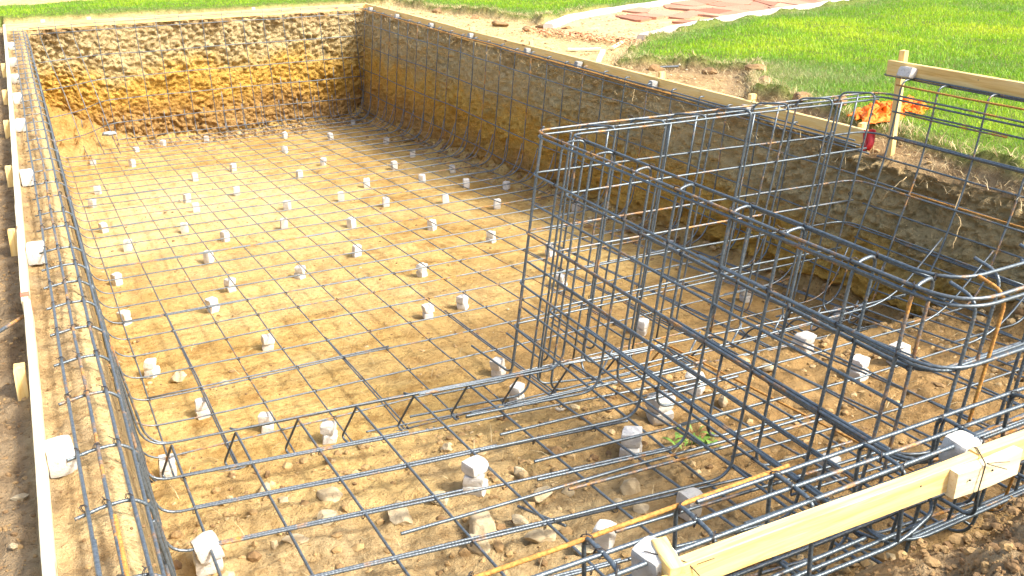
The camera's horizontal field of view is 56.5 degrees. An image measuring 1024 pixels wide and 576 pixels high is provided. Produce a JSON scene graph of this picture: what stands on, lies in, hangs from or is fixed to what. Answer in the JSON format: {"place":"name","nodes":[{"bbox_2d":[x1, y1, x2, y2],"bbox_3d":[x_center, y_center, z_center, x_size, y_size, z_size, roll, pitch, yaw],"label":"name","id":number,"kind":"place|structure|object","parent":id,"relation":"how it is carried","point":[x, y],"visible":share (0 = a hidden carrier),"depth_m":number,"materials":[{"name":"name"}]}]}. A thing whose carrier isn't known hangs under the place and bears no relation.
{"place":"outdoors","nodes":[
{"label":"outdoors","id":0,"kind":"place"},
{"bbox_2d":[0,0,1023,575],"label":"ground","id":1,"kind":"structure","parent":0,"point":[74,554],"depth_m":6.10,"materials":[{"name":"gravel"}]},
{"bbox_2d":[3,120,10,138],"bbox_3d":[-4.168,-1.121,7.929,0.040,0.540,0.075,-8,16,-25],"label":"stake","id":2,"kind":"object","parent":1,"relation":"on","point":[6,128],"visible":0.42,"depth_m":7.85,"materials":[{"name":"brown wood"}]},
{"bbox_2d":[5,165,13,186],"bbox_3d":[-3.407,-0.565,6.527,0.040,0.540,0.075,-8,16,-25],"label":"stake","id":3,"kind":"object","parent":1,"relation":"on","point":[9,172],"visible":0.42,"depth_m":6.44,"materials":[{"name":"brown wood"}]},
{"bbox_2d":[0,315,23,332],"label":"loose bar","id":4,"kind":"object","parent":1,"relation":"on","point":[10,324],"visible":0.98,"depth_m":4.10,"materials":[{"name":"metal"}]},
{"bbox_2d":[8,228,17,256],"bbox_3d":[-2.718,-0.059,5.258,0.040,0.535,0.080,-8,16,-25],"label":"stake","id":5,"kind":"object","parent":1,"relation":"on","point":[12,235],"visible":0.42,"depth_m":5.17,"materials":[{"name":"brown wood"}]},
{"bbox_2d":[12,92,22,103],"bbox_3d":[-4.727,-1.811,9.115,0.086,0.103,0.120,-13,25,-27],"label":"concrete block","id":6,"kind":"object","parent":1,"relation":"on","point":[17,98],"depth_m":9.07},
{"bbox_2d":[3,25,33,311],"bbox_3d":[-4.877,-1.907,9.260,0.040,0.097,12.103,-11,24,-24],"label":"form board","id":7,"kind":"object","parent":1,"relation":"on","point":[23,271],"visible":0.96,"depth_m":5.71,"materials":[{"name":"brown wood"}]},
{"bbox_2d":[10,493,28,500],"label":"rock","id":8,"kind":"object","parent":1,"relation":"on","point":[22,497],"visible":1,"depth_m":3.04,"materials":[{"name":"beige stone"}]},
{"bbox_2d":[15,118,25,131],"bbox_3d":[-4.119,-1.367,7.994,0.083,0.103,0.114,-9,24,-20],"label":"concrete block","id":9,"kind":"object","parent":1,"relation":"on","point":[20,124],"depth_m":7.95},
{"bbox_2d":[13,362,28,400],"bbox_3d":[-1.881,0.555,3.715,0.040,0.530,0.085,-8,16,-25],"label":"stake","id":10,"kind":"object","parent":1,"relation":"on","point":[21,380],"visible":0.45,"depth_m":3.63,"materials":[{"name":"brown wood"}]},
{"bbox_2d":[19,168,33,186],"bbox_3d":[-3.268,-0.745,6.426,0.087,0.104,0.118,-13,25,-27],"label":"concrete block","id":11,"kind":"object","parent":1,"relation":"on","point":[26,176],"depth_m":6.38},
{"bbox_2d":[26,241,44,264],"bbox_3d":[-2.503,-0.185,5.015,0.092,0.103,0.125,-10,24,-21],"label":"concrete block","id":12,"kind":"object","parent":1,"relation":"on","point":[33,250],"depth_m":4.97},
{"bbox_2d":[23,299,57,575],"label":"form board","id":13,"kind":"object","parent":1,"relation":"on","point":[47,548],"visible":1,"depth_m":3.02,"materials":[{"name":"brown wood"}]},
{"bbox_2d":[44,435,76,477],"bbox_3d":[-1.491,0.555,3.147,0.090,0.103,0.127,-13,25,-28],"label":"concrete block","id":14,"kind":"object","parent":1,"relation":"on","point":[59,450],"depth_m":3.10,"materials":[{"name":"concrete"}]},
{"bbox_2d":[11,29,170,575],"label":"ledge ladder","id":15,"kind":"object","parent":1,"relation":"on","point":[117,535],"visible":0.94,"depth_m":3.74,"materials":[{"name":"metal"}]},
{"bbox_2d":[2,3,364,31],"bbox_3d":[-5.088,-4.412,15.489,5.712,0.107,0.048,-11,24,-24],"label":"form board","id":16,"kind":"object","parent":1,"relation":"on","point":[20,27],"visible":0.89,"depth_m":15.31,"materials":[{"name":"brown wood"}]},
{"bbox_2d":[365,3,457,36],"bbox_3d":[-1.652,-4.237,14.982,0.045,0.147,3.973,-11,24,-24],"label":"form board","id":17,"kind":"object","parent":1,"relation":"on","point":[426,21],"visible":0.76,"depth_m":14.68,"materials":[{"name":"brown wood"}]},
{"bbox_2d":[456,27,702,102],"bbox_3d":[0.490,-2.661,11.023,0.047,0.146,5.552,-11,24,-24],"label":"form board","id":18,"kind":"object","parent":1,"relation":"on","point":[681,88],"visible":0.72,"depth_m":10.24,"materials":[{"name":"brown wood"}]},
{"bbox_2d":[543,0,682,29],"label":"path kerb","id":19,"kind":"structure","parent":1,"relation":"on","point":[558,22],"depth_m":14.81,"materials":[{"name":"concrete"}]},
{"bbox_2d":[522,6,714,44],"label":"gravel","id":20,"kind":"structure","parent":1,"relation":"on","point":[609,36],"depth_m":12.94,"materials":[{"name":"gravel"}]},
{"bbox_2d":[358,0,1023,190],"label":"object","id":21,"kind":"structure","parent":1,"relation":"on","point":[736,93],"depth_m":9.57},
{"bbox_2d":[363,9,1023,213],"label":"straw","id":22,"kind":"object","parent":1,"relation":"on","point":[724,118],"visible":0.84,"depth_m":7.98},
{"bbox_2d":[396,6,1017,187],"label":"gravel","id":23,"kind":"structure","parent":1,"relation":"on","point":[928,157],"depth_m":11.91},
{"bbox_2d":[745,64,766,70],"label":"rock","id":24,"kind":"object","parent":1,"relation":"on","point":[754,66],"visible":0.86,"depth_m":9.65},
{"bbox_2d":[701,89,865,147],"bbox_3d":[2.186,-1.425,7.896,0.042,0.146,1.963,-12,24,-25],"label":"form board","id":25,"kind":"object","parent":1,"relation":"on","point":[813,122],"visible":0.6,"depth_m":7.69,"materials":[{"name":"brown wood"}]},
{"bbox_2d":[861,129,875,150],"bbox_3d":[2.616,-1.085,7.013,0.046,0.175,0.109,-9,23,-35],"label":"plastic sheet","id":26,"kind":"object","parent":25,"relation":"hanging from","point":[869,140],"visible":0.78,"depth_m":7.00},
{"bbox_2d":[847,95,931,123],"bbox_3d":[3.039,-1.464,7.679,1.155,0.112,0.454,-17,27,-35],"label":"safety netting","id":27,"kind":"object","parent":1,"relation":"on","point":[882,110],"visible":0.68,"depth_m":7.53,"materials":[{"name":"plastic"}]},
{"bbox_2d":[886,50,908,156],"bbox_3d":[2.757,-1.179,6.882,0.045,1.050,0.045,-14,26,-30],"label":"stake","id":28,"kind":"object","parent":1,"relation":"on","point":[903,55],"visible":0.63,"depth_m":6.83,"materials":[{"name":"brown wood"}]},
{"bbox_2d":[886,60,1023,97],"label":"form board","id":29,"kind":"object","parent":28,"relation":"attached to","point":[986,83],"visible":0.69,"depth_m":6.23,"materials":[{"name":"brown wood"}]},
{"bbox_2d":[896,66,916,78],"bbox_3d":[2.725,-1.486,6.575,0.078,0.076,0.118,5,15,-36],"label":"concrete block","id":30,"kind":"object","parent":29,"relation":"attached to","point":[907,72],"depth_m":6.54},
{"bbox_2d":[0,0,1023,184],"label":"grass","id":31,"kind":"structure","parent":0,"point":[918,35],"depth_m":11.45,"materials":[{"name":"plant"}]},
{"bbox_2d":[25,10,1023,573],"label":"excavation wall","id":32,"kind":"structure","parent":0,"point":[375,38],"depth_m":11.89,"materials":[{"name":"soil"}]},
{"bbox_2d":[47,106,1023,575],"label":"pit floor","id":33,"kind":"structure","parent":0,"point":[433,476],"depth_m":6.66,"materials":[{"name":"soil"}]},
{"bbox_2d":[110,272,122,285],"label":"concrete chunk","id":34,"kind":"object","parent":33,"relation":"on","point":[116,275],"visible":0.91,"depth_m":8.55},
{"bbox_2d":[118,317,131,325],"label":"concrete chunk","id":35,"kind":"object","parent":33,"relation":"on","point":[125,324],"visible":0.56,"depth_m":7.58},
{"bbox_2d":[116,309,130,319],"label":"concrete chunk","id":36,"kind":"object","parent":35,"relation":"on","point":[125,314],"visible":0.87,"depth_m":7.55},
{"bbox_2d":[144,366,159,378],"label":"concrete chunk","id":37,"kind":"object","parent":33,"relation":"on","point":[156,370],"visible":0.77,"depth_m":6.57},
{"bbox_2d":[143,358,155,369],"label":"concrete chunk","id":38,"kind":"object","parent":37,"relation":"on","point":[149,363],"visible":1,"depth_m":6.55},
{"bbox_2d":[159,465,176,477],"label":"concrete chunk","id":39,"kind":"object","parent":33,"relation":"on","point":[167,473],"visible":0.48,"depth_m":5.18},
{"bbox_2d":[158,453,174,471],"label":"concrete chunk","id":40,"kind":"object","parent":39,"relation":"on","point":[161,462],"visible":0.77,"depth_m":5.17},
{"bbox_2d":[171,371,186,382],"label":"rock","id":41,"kind":"object","parent":33,"relation":"on","point":[178,376],"visible":1,"depth_m":6.46,"materials":[{"name":"stone"}]},
{"bbox_2d":[29,5,373,157],"bbox_3d":[-4.606,-3.347,15.156,5.227,1.887,1.323,-11,24,-24],"label":"rebar mat","id":42,"kind":"object","parent":33,"relation":"on","point":[212,89],"visible":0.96,"depth_m":15.56,"materials":[{"name":"metal"}]},
{"bbox_2d":[195,409,210,419],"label":"concrete chunk","id":43,"kind":"object","parent":33,"relation":"on","point":[202,412],"visible":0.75,"depth_m":5.90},
{"bbox_2d":[194,397,207,410],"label":"concrete chunk","id":44,"kind":"object","parent":43,"relation":"on","point":[200,404],"visible":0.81,"depth_m":5.88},
{"bbox_2d":[192,551,222,575],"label":"concrete chunk","id":45,"kind":"object","parent":33,"relation":"on","point":[205,569],"visible":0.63,"depth_m":3.83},
{"bbox_2d":[190,530,224,563],"bbox_3d":[-1.228,1.042,3.837,0.112,0.077,0.118,-14,25,-28],"label":"concrete chunk","id":46,"kind":"object","parent":45,"relation":"on","point":[203,544],"visible":0.97,"depth_m":3.80,"materials":[{"name":"concrete"}]},
{"bbox_2d":[203,250,213,263],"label":"concrete chunk","id":47,"kind":"object","parent":33,"relation":"on","point":[208,257],"visible":0.7,"depth_m":9.12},
{"bbox_2d":[261,424,273,432],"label":"concrete chunk","id":48,"kind":"object","parent":33,"relation":"on","point":[267,428],"visible":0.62,"depth_m":5.68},
{"bbox_2d":[258,412,272,423],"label":"concrete chunk","id":49,"kind":"object","parent":48,"relation":"on","point":[264,417],"visible":0.78,"depth_m":5.67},
{"bbox_2d":[262,343,273,350],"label":"concrete chunk","id":50,"kind":"object","parent":33,"relation":"on","point":[267,347],"visible":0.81,"depth_m":6.92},
{"bbox_2d":[261,333,274,344],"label":"concrete chunk","id":51,"kind":"object","parent":50,"relation":"on","point":[267,339],"visible":0.89,"depth_m":6.90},
{"bbox_2d":[281,533,308,543],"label":"rock","id":52,"kind":"object","parent":33,"relation":"on","point":[300,538],"visible":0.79,"depth_m":4.04,"materials":[{"name":"beige stone"}]},
{"bbox_2d":[317,509,337,526],"bbox_3d":[-0.811,1.021,4.200,0.094,0.082,0.083,-17,27,-34],"label":"rock","id":53,"kind":"object","parent":33,"relation":"on","point":[324,513],"visible":0.7,"depth_m":4.18,"materials":[{"name":"stone"}]},
{"bbox_2d":[317,486,342,501],"bbox_3d":[-0.851,0.963,4.439,0.140,0.048,0.108,18,29,39],"label":"rock","id":54,"kind":"object","parent":33,"relation":"on","point":[333,493],"visible":1,"depth_m":4.42,"materials":[{"name":"beige stone"}]},
{"bbox_2d":[322,430,337,444],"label":"concrete chunk","id":55,"kind":"object","parent":33,"relation":"on","point":[329,439],"visible":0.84,"depth_m":5.51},
{"bbox_2d":[320,420,336,434],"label":"concrete chunk","id":56,"kind":"object","parent":55,"relation":"on","point":[327,427],"visible":0.99,"depth_m":5.50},
{"bbox_2d":[352,244,361,257],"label":"concrete chunk","id":57,"kind":"object","parent":33,"relation":"on","point":[355,248],"visible":0.92,"depth_m":9.08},
{"bbox_2d":[388,500,412,525],"bbox_3d":[-0.494,1.006,4.195,0.100,0.066,0.165,-12,24,-25],"label":"rock","id":58,"kind":"object","parent":33,"relation":"on","point":[401,516],"visible":0.85,"depth_m":4.16,"materials":[{"name":"beige stone"}]},
{"bbox_2d":[422,312,432,319],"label":"concrete chunk","id":59,"kind":"object","parent":33,"relation":"on","point":[427,315],"visible":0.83,"depth_m":7.41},
{"bbox_2d":[421,303,434,313],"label":"concrete chunk","id":60,"kind":"object","parent":59,"relation":"on","point":[427,308],"visible":0.99,"depth_m":7.40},
{"bbox_2d":[428,491,447,505],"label":"rock","id":61,"kind":"object","parent":33,"relation":"on","point":[444,502],"visible":0.51,"depth_m":4.28,"materials":[{"name":"stone"}]},
{"bbox_2d":[67,133,825,471],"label":"gravel","id":62,"kind":"structure","parent":33,"relation":"on","point":[293,299],"depth_m":7.54,"materials":[{"name":"gravel"}]},
{"bbox_2d":[27,35,887,482],"bbox_3d":[-2.195,-1.410,10.465,5.072,1.767,12.222,-11,24,-24],"label":"rebar mat","id":63,"kind":"object","parent":33,"relation":"on","point":[247,377],"visible":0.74,"depth_m":8.22,"materials":[{"name":"metal"}]},
{"bbox_2d":[457,302,468,310],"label":"concrete chunk","id":64,"kind":"object","parent":33,"relation":"on","point":[464,307],"visible":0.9,"depth_m":7.59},
{"bbox_2d":[456,294,467,303],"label":"concrete chunk","id":65,"kind":"object","parent":64,"relation":"on","point":[461,298],"visible":0.99,"depth_m":7.57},
{"bbox_2d":[463,478,488,496],"bbox_3d":[-0.167,0.913,4.369,0.106,0.059,0.110,2,19,15],"label":"concrete chunk","id":66,"kind":"object","parent":33,"relation":"on","point":[482,493],"visible":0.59,"depth_m":4.32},
{"bbox_2d":[463,473,484,486],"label":"concrete chunk","id":67,"kind":"object","parent":66,"relation":"on","point":[469,481],"visible":0.64,"depth_m":4.30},
{"bbox_2d":[461,455,488,477],"bbox_3d":[-0.167,0.808,4.328,0.105,0.059,0.096,-19,28,-40],"label":"concrete chunk","id":68,"kind":"object","parent":67,"relation":"on","point":[475,466],"visible":1,"depth_m":4.30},
{"bbox_2d":[467,534,490,555],"bbox_3d":[-0.133,1.069,3.943,0.117,0.105,0.077,10,24,24],"label":"rock","id":69,"kind":"object","parent":33,"relation":"on","point":[484,545],"visible":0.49,"depth_m":3.90,"materials":[{"name":"stone"}]},
{"bbox_2d":[469,510,496,542],"bbox_3d":[-0.124,1.029,4.052,0.141,0.126,0.187,12,25,29],"label":"rock","id":70,"kind":"object","parent":33,"relation":"on","point":[482,523],"visible":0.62,"depth_m":4.01,"materials":[{"name":"beige stone"}]},
{"bbox_2d":[491,367,505,376],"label":"concrete chunk","id":71,"kind":"object","parent":33,"relation":"on","point":[494,373],"visible":0.62,"depth_m":6.32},
{"bbox_2d":[489,357,504,370],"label":"concrete chunk","id":72,"kind":"object","parent":71,"relation":"on","point":[500,361],"visible":0.84,"depth_m":6.31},
{"bbox_2d":[99,295,905,481],"bbox_3d":[0.354,0.184,5.419,4.879,0.982,0.146,-9,24,-20],"label":"step truss","id":73,"kind":"object","parent":33,"relation":"on","point":[157,442],"visible":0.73,"depth_m":5.12,"materials":[{"name":"metal"}]},
{"bbox_2d":[509,393,524,403],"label":"concrete chunk","id":74,"kind":"object","parent":33,"relation":"on","point":[517,398],"visible":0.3,"depth_m":5.92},
{"bbox_2d":[509,381,524,396],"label":"concrete chunk","id":75,"kind":"object","parent":74,"relation":"on","point":[518,387],"visible":0.77,"depth_m":5.90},
{"bbox_2d":[511,514,528,525],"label":"rock","id":76,"kind":"object","parent":33,"relation":"on","point":[518,519],"visible":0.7,"depth_m":4.06,"materials":[{"name":"beige stone"}]},
{"bbox_2d":[524,528,556,543],"bbox_3d":[0.118,1.037,3.965,0.133,0.053,0.078,2,22,8],"label":"rock","id":77,"kind":"object","parent":33,"relation":"on","point":[539,536],"visible":0.94,"depth_m":3.95,"materials":[{"name":"beige stone"}]},
{"bbox_2d":[533,486,552,502],"bbox_3d":[0.135,0.929,4.286,0.112,0.062,0.067,-16,27,-33],"label":"rock","id":78,"kind":"object","parent":33,"relation":"on","point":[540,498],"visible":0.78,"depth_m":4.26,"materials":[{"name":"beige stone"}]},
{"bbox_2d":[108,300,1023,575],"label":"rebar mat","id":79,"kind":"object","parent":33,"relation":"on","point":[166,546],"visible":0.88,"depth_m":4.22,"materials":[{"name":"metal"}]},
{"bbox_2d":[143,114,1023,353],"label":"gravel","id":80,"kind":"structure","parent":33,"relation":"on","point":[1019,312],"depth_m":10.93,"materials":[{"name":"gravel"}]},
{"bbox_2d":[591,519,616,551],"bbox_3d":[0.370,1.002,3.851,0.088,0.122,0.089,10,25,26],"label":"concrete chunk","id":81,"kind":"object","parent":33,"relation":"on","point":[605,541],"visible":0.66,"depth_m":3.82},
{"bbox_2d":[620,478,640,495],"bbox_3d":[0.531,0.899,4.297,0.086,0.086,0.093,19,29,40],"label":"rock","id":82,"kind":"object","parent":33,"relation":"on","point":[630,486],"visible":0.95,"depth_m":4.28,"materials":[{"name":"beige stone"}]},
{"bbox_2d":[619,443,641,459],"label":"concrete chunk","id":83,"kind":"object","parent":33,"relation":"on","point":[622,452],"visible":0.41,"depth_m":4.60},
{"bbox_2d":[621,426,641,447],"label":"concrete chunk","id":84,"kind":"object","parent":83,"relation":"on","point":[627,431],"visible":0.8,"depth_m":4.59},
{"bbox_2d":[632,503,648,513],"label":"rock","id":85,"kind":"object","parent":33,"relation":"on","point":[641,508],"visible":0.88,"depth_m":4.12,"materials":[{"name":"beige stone"}]},
{"bbox_2d":[637,328,647,335],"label":"concrete chunk","id":86,"kind":"object","parent":33,"relation":"on","point":[641,332],"visible":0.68,"depth_m":6.88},
{"bbox_2d":[637,317,648,329],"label":"concrete chunk","id":87,"kind":"object","parent":86,"relation":"on","point":[643,323],"visible":0.8,"depth_m":6.87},
{"bbox_2d":[646,408,673,425],"bbox_3d":[0.775,0.666,5.009,0.123,0.081,0.130,-7,25,-15],"label":"concrete chunk","id":88,"kind":"object","parent":33,"relation":"on","point":[653,421],"visible":0.58,"depth_m":4.96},
{"bbox_2d":[645,392,674,413],"bbox_3d":[0.773,0.596,4.976,0.124,0.081,0.119,-16,26,-32],"label":"concrete chunk","id":89,"kind":"object","parent":88,"relation":"on","point":[662,400],"visible":0.59,"depth_m":4.93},
{"bbox_2d":[327,8,1023,294],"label":"rebar mat","id":90,"kind":"object","parent":33,"relation":"on","point":[698,101],"visible":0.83,"depth_m":9.89,"materials":[{"name":"metal"}]},
{"bbox_2d":[676,487,702,520],"bbox_3d":[0.750,0.911,4.033,0.092,0.127,0.087,-18,27,-36],"label":"concrete chunk","id":91,"kind":"object","parent":33,"relation":"on","point":[687,493],"visible":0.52,"depth_m":4.01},
{"bbox_2d":[662,425,719,448],"bbox_3d":[0.881,0.749,4.715,0.278,0.087,0.273,-11,24,-24],"label":"weed","id":92,"kind":"object","parent":33,"relation":"on","point":[704,440],"visible":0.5,"depth_m":4.70,"materials":[{"name":"green plant"}]},
{"bbox_2d":[684,385,704,395],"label":"concrete chunk","id":93,"kind":"object","parent":33,"relation":"on","point":[700,390],"visible":0.4,"depth_m":5.25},
{"bbox_2d":[685,370,704,385],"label":"concrete chunk","id":94,"kind":"object","parent":93,"relation":"on","point":[688,375],"visible":0.39,"depth_m":5.25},
{"bbox_2d":[400,74,1023,575],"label":"spa cage","id":95,"kind":"object","parent":33,"relation":"on","point":[904,360],"visible":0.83,"depth_m":4.69,"materials":[{"name":"metal"}]},
{"bbox_2d":[467,386,1023,575],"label":"edge beam cage","id":96,"kind":"object","parent":95,"relation":"attached to","point":[770,476],"visible":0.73,"depth_m":2.89,"materials":[{"name":"metal"}]},
{"bbox_2d":[631,536,676,575],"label":"concrete block","id":97,"kind":"object","parent":96,"relation":"on","point":[653,561],"depth_m":2.52,"materials":[{"name":"concrete"}]},
{"bbox_2d":[651,536,685,575],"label":"cleat","id":98,"kind":"object","parent":96,"relation":"attached to","point":[672,563],"visible":0.84,"depth_m":2.48,"materials":[{"name":"brown wood"}]},
{"bbox_2d":[678,451,978,575],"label":"form board","id":99,"kind":"object","parent":96,"relation":"attached to","point":[766,541],"visible":0.77,"depth_m":2.69,"materials":[{"name":"brown wood"}]},
{"bbox_2d":[945,445,1022,498],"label":"form board","id":100,"kind":"object","parent":99,"relation":"attached to","point":[964,479],"visible":1,"depth_m":2.92,"materials":[{"name":"brown wood"}]},
{"bbox_2d":[938,430,981,461],"bbox_3d":[1.431,0.518,3.042,0.116,0.093,0.089,-9,30,-35],"label":"concrete block","id":101,"kind":"object","parent":96,"relation":"on","point":[962,441],"depth_m":3.02,"materials":[{"name":"concrete"}]},
{"bbox_2d":[969,430,1023,459],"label":"form board","id":102,"kind":"object","parent":96,"relation":"attached to","point":[999,444],"visible":0.47,"depth_m":3.00,"materials":[{"name":"brown wood"}]},
{"bbox_2d":[972,447,1009,500],"bbox_3d":[1.440,0.570,2.959,0.092,0.127,0.163,-11,24,-24],"label":"tie wire","id":103,"kind":"object","parent":102,"relation":"attached to","point":[985,463],"visible":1,"depth_m":2.90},
{"bbox_2d":[795,344,813,353],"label":"concrete chunk","id":104,"kind":"object","parent":33,"relation":"on","point":[806,350],"visible":0.34,"depth_m":5.73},
{"bbox_2d":[792,331,816,346],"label":"concrete chunk","id":105,"kind":"object","parent":104,"relation":"on","point":[807,337],"visible":0.79,"depth_m":5.71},
{"bbox_2d":[817,453,840,481],"bbox_3d":[1.438,0.819,4.321,0.089,0.129,0.097,13,26,31],"label":"concrete chunk","id":106,"kind":"object","parent":33,"relation":"on","point":[836,459],"visible":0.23,"depth_m":4.29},
{"bbox_2d":[849,368,868,381],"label":"concrete chunk","id":107,"kind":"object","parent":33,"relation":"on","point":[853,373],"visible":0.41,"depth_m":5.34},
{"bbox_2d":[851,354,869,370],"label":"concrete chunk","id":108,"kind":"object","parent":107,"relation":"on","point":[860,360],"visible":0.65,"depth_m":5.33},
{"bbox_2d":[158,322,1023,575],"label":"gravel","id":109,"kind":"structure","parent":0,"point":[256,555],"depth_m":4.51,"materials":[{"name":"gravel"}]},
{"bbox_2d":[553,6,710,38],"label":"path","id":110,"kind":"structure","parent":0,"point":[601,27],"depth_m":13.62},
{"bbox_2d":[615,0,830,23],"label":"flagstone paving","id":111,"kind":"structure","parent":110,"relation":"on","point":[692,9],"depth_m":15.20,"materials":[{"name":"stone"}]},
{"bbox_2d":[637,0,848,41],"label":"path kerb","id":112,"kind":"structure","parent":110,"relation":"on","point":[733,17],"depth_m":14.16,"materials":[{"name":"concrete"}]},
{"bbox_2d":[887,495,1023,575],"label":"gravel","id":113,"kind":"structure","parent":0,"point":[991,523],"depth_m":2.67,"materials":[{"name":"gravel"}]},
{"label":"concrete chunk","id":114,"kind":"object","parent":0,"visible":0},
{"bbox_2d":[889,341,910,355],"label":"concrete chunk","id":115,"kind":"object","parent":114,"relation":"on","point":[906,348],"visible":0.41,"depth_m":5.44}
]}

